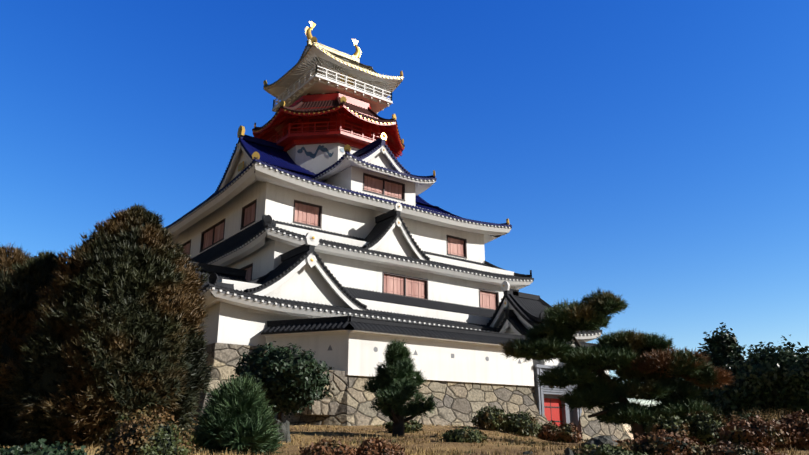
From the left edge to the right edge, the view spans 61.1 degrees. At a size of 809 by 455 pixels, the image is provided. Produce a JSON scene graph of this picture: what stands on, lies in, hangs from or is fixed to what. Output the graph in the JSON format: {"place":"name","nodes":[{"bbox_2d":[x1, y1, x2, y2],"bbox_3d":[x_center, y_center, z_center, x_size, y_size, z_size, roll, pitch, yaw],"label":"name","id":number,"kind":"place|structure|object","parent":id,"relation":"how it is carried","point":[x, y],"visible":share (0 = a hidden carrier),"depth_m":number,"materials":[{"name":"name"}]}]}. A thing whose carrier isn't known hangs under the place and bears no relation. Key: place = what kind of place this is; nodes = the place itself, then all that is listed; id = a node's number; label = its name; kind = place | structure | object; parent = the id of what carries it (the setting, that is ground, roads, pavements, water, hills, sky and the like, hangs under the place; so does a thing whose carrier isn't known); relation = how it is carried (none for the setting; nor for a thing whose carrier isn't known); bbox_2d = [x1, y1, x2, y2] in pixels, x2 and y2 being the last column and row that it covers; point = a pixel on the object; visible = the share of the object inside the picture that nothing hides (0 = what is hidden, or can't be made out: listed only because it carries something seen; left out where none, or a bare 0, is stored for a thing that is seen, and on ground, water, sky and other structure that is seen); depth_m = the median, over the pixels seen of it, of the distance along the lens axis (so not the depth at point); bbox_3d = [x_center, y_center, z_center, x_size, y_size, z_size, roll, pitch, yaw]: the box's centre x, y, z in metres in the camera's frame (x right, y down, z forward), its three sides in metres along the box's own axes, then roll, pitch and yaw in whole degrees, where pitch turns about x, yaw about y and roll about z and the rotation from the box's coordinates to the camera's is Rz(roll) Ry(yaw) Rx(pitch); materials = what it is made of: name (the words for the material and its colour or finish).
{"place":"outdoors","nodes":[
{"label":"outdoors","id":0,"kind":"place"},
{"bbox_2d":[175,166,514,346],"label":"castle walls","id":1,"kind":"structure","parent":0,"point":[254,203],"depth_m":55.21,"materials":[{"name":"white paint"}]},
{"bbox_2d":[0,0,808,438],"label":"sky","id":2,"kind":"structure","parent":0,"point":[652,154],"materials":[{"name":"blue"}]},
{"bbox_2d":[261,281,608,385],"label":"castle walls","id":3,"kind":"structure","parent":0,"point":[352,345],"depth_m":44.60,"materials":[{"name":"white paint"}]},
{"bbox_2d":[72,425,808,454],"bbox_3d":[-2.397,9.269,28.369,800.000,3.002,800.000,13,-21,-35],"label":"terrain","id":4,"kind":"structure","parent":0,"point":[308,434],"depth_m":24.79,"materials":[{"name":"brown plant"}]},
{"bbox_2d":[0,242,33,291],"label":"conifer tree","id":5,"kind":"object","parent":4,"relation":"on","point":[16,256],"visible":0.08,"depth_m":23.50,"materials":[{"name":"brown plant"}]},
{"bbox_2d":[0,438,86,454],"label":"shrub","id":6,"kind":"object","parent":4,"relation":"on","point":[32,449],"visible":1,"depth_m":7.58,"materials":[{"name":"green plant"}]},
{"bbox_2d":[0,203,213,448],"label":"conifer tree","id":7,"kind":"object","parent":4,"relation":"on","point":[100,330],"visible":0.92,"depth_m":18.72,"materials":[{"name":"green plant"}]},
{"bbox_2d":[95,402,202,454],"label":"round hedge","id":8,"kind":"object","parent":4,"relation":"on","point":[135,436],"visible":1,"depth_m":8.64,"materials":[{"name":"black"}]},
{"bbox_2d":[186,375,285,454],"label":"pine bush","id":9,"kind":"object","parent":4,"relation":"on","point":[236,416],"visible":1,"depth_m":14.52,"materials":[{"name":"green plant"}]},
{"bbox_2d":[230,341,334,421],"bbox_3d":[-5.880,7.575,32.260,4.856,4.388,5.490,13,-21,-35],"label":"broadleaf shrub","id":10,"kind":"object","parent":4,"relation":"on","point":[291,381],"visible":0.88,"depth_m":31.21,"materials":[{"name":"green plant"}]},
{"bbox_2d":[274,419,290,442],"bbox_3d":[-4.222,7.317,23.439,0.629,1.494,0.702,4,-18,-13],"label":"stone post","id":11,"kind":"object","parent":4,"relation":"on","point":[284,429],"visible":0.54,"depth_m":23.34,"materials":[{"name":"grey stone"}]},
{"bbox_2d":[165,125,533,331],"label":"roofs","id":12,"kind":"structure","parent":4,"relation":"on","point":[300,281],"depth_m":53.69,"materials":[{"name":"grey tile"}]},
{"bbox_2d":[252,21,404,173],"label":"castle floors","id":13,"kind":"structure","parent":12,"relation":"on","point":[330,105],"depth_m":66.11,"materials":[{"name":"paint"}]},
{"bbox_2d":[295,437,409,454],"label":"azalea","id":14,"kind":"object","parent":4,"relation":"on","point":[377,447],"visible":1,"depth_m":11.52,"materials":[{"name":"black plant"}]},
{"bbox_2d":[360,339,437,436],"bbox_3d":[-0.423,6.949,29.259,3.432,4.434,3.702,13,-21,-35],"label":"pine tree","id":15,"kind":"object","parent":4,"relation":"on","point":[397,380],"visible":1,"depth_m":28.76,"materials":[{"name":"green plant"}]},
{"bbox_2d":[383,420,422,432],"bbox_3d":[-0.069,9.266,31.663,1.868,0.770,1.822,-3,-18,9],"label":"shrub","id":16,"kind":"object","parent":4,"relation":"on","point":[410,425],"visible":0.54,"depth_m":31.33,"materials":[{"name":"green plant"}]},
{"bbox_2d":[4,422,808,454],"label":"dry grass tufts","id":17,"kind":"object","parent":4,"relation":"on","point":[792,451],"visible":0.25,"depth_m":21.46,"materials":[{"name":"brown plant"}]},
{"bbox_2d":[187,343,631,441],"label":"stone base wall","id":18,"kind":"structure","parent":4,"relation":"on","point":[349,402],"depth_m":42.40,"materials":[{"name":"beige stone"}]},
{"bbox_2d":[439,426,490,442],"bbox_3d":[2.033,7.254,23.477,1.729,0.883,1.845,13,-21,-35],"label":"hedge","id":19,"kind":"object","parent":4,"relation":"on","point":[462,435],"visible":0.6,"depth_m":23.11,"materials":[{"name":"green plant"}]},
{"bbox_2d":[471,406,542,436],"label":"shrub","id":20,"kind":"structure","parent":4,"relation":"on","point":[495,419],"depth_m":35.35,"materials":[{"name":"green plant"}]},
{"bbox_2d":[522,451,532,454],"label":"rock","id":21,"kind":"object","parent":4,"relation":"on","point":[527,453],"visible":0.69,"depth_m":14.74,"materials":[{"name":"grey stone"}]},
{"bbox_2d":[533,364,581,425],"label":"gate","id":22,"kind":"structure","parent":4,"relation":"on","point":[548,404],"depth_m":50.05,"materials":[{"name":"grey wood"}]},
{"bbox_2d":[536,420,582,442],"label":"bush","id":23,"kind":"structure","parent":4,"relation":"on","point":[563,433],"depth_m":36.85,"materials":[{"name":"black plant"}]},
{"bbox_2d":[564,447,572,454],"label":"rock","id":24,"kind":"object","parent":4,"relation":"on","point":[568,451],"visible":1,"depth_m":10.85,"materials":[{"name":"grey stone"}]},
{"bbox_2d":[584,436,617,449],"bbox_3d":[5.198,5.875,18.099,0.984,0.711,0.888,5,-18,-16],"label":"rock","id":25,"kind":"object","parent":4,"relation":"on","point":[599,440],"visible":0.52,"depth_m":17.96,"materials":[{"name":"grey stone"}]},
{"bbox_2d":[557,443,647,454],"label":"hedge","id":26,"kind":"object","parent":4,"relation":"on","point":[606,449],"visible":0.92,"depth_m":11.31,"materials":[{"name":"green plant"}]},
{"bbox_2d":[579,438,636,446],"bbox_3d":[6.140,6.408,19.772,2.210,0.628,1.217,3,-18,-9],"label":"azalea","id":27,"kind":"object","parent":4,"relation":"on","point":[622,442],"visible":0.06,"depth_m":19.80,"materials":[{"name":"black"}]},
{"bbox_2d":[498,287,733,439],"bbox_3d":[8.251,5.599,27.054,9.187,6.531,3.972,-2,-17,5],"label":"pine tree","id":28,"kind":"object","parent":4,"relation":"on","point":[640,363],"visible":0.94,"depth_m":26.35,"materials":[{"name":"green plant"}]},
{"bbox_2d":[654,376,694,405],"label":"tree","id":29,"kind":"object","parent":4,"relation":"on","point":[674,378],"visible":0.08,"depth_m":74.88,"materials":[{"name":"green plant"}]},
{"bbox_2d":[643,409,756,445],"bbox_3d":[10.029,6.897,22.758,4.172,1.670,1.817,1,-17,-2],"label":"hedge","id":30,"kind":"object","parent":4,"relation":"on","point":[699,424],"visible":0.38,"depth_m":22.49,"materials":[{"name":"green plant"}]},
{"bbox_2d":[626,429,786,454],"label":"azalea","id":31,"kind":"object","parent":4,"relation":"on","point":[658,442],"visible":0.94,"depth_m":11.77,"materials":[{"name":"black plant"}]},
{"bbox_2d":[691,322,745,425],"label":"tree","id":32,"kind":"object","parent":4,"relation":"on","point":[717,346],"visible":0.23,"depth_m":70.66,"materials":[{"name":"green plant"}]},
{"bbox_2d":[705,335,808,420],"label":"tree","id":33,"kind":"object","parent":4,"relation":"on","point":[754,384],"visible":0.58,"depth_m":60.31,"materials":[{"name":"green plant"}]},
{"bbox_2d":[712,409,808,450],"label":"azalea","id":34,"kind":"object","parent":4,"relation":"on","point":[787,432],"visible":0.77,"depth_m":16.31,"materials":[{"name":"black plant"}]},
{"bbox_2d":[738,407,799,422],"bbox_3d":[13.821,7.437,25.772,2.666,1.511,3.833,-9,-20,26],"label":"bush","id":35,"kind":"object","parent":4,"relation":"on","point":[774,418],"depth_m":25.39,"materials":[{"name":"plant"}]},
{"bbox_2d":[766,346,808,419],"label":"tree","id":36,"kind":"object","parent":4,"relation":"on","point":[800,372],"visible":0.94,"depth_m":57.26,"materials":[{"name":"green plant"}]}
]}

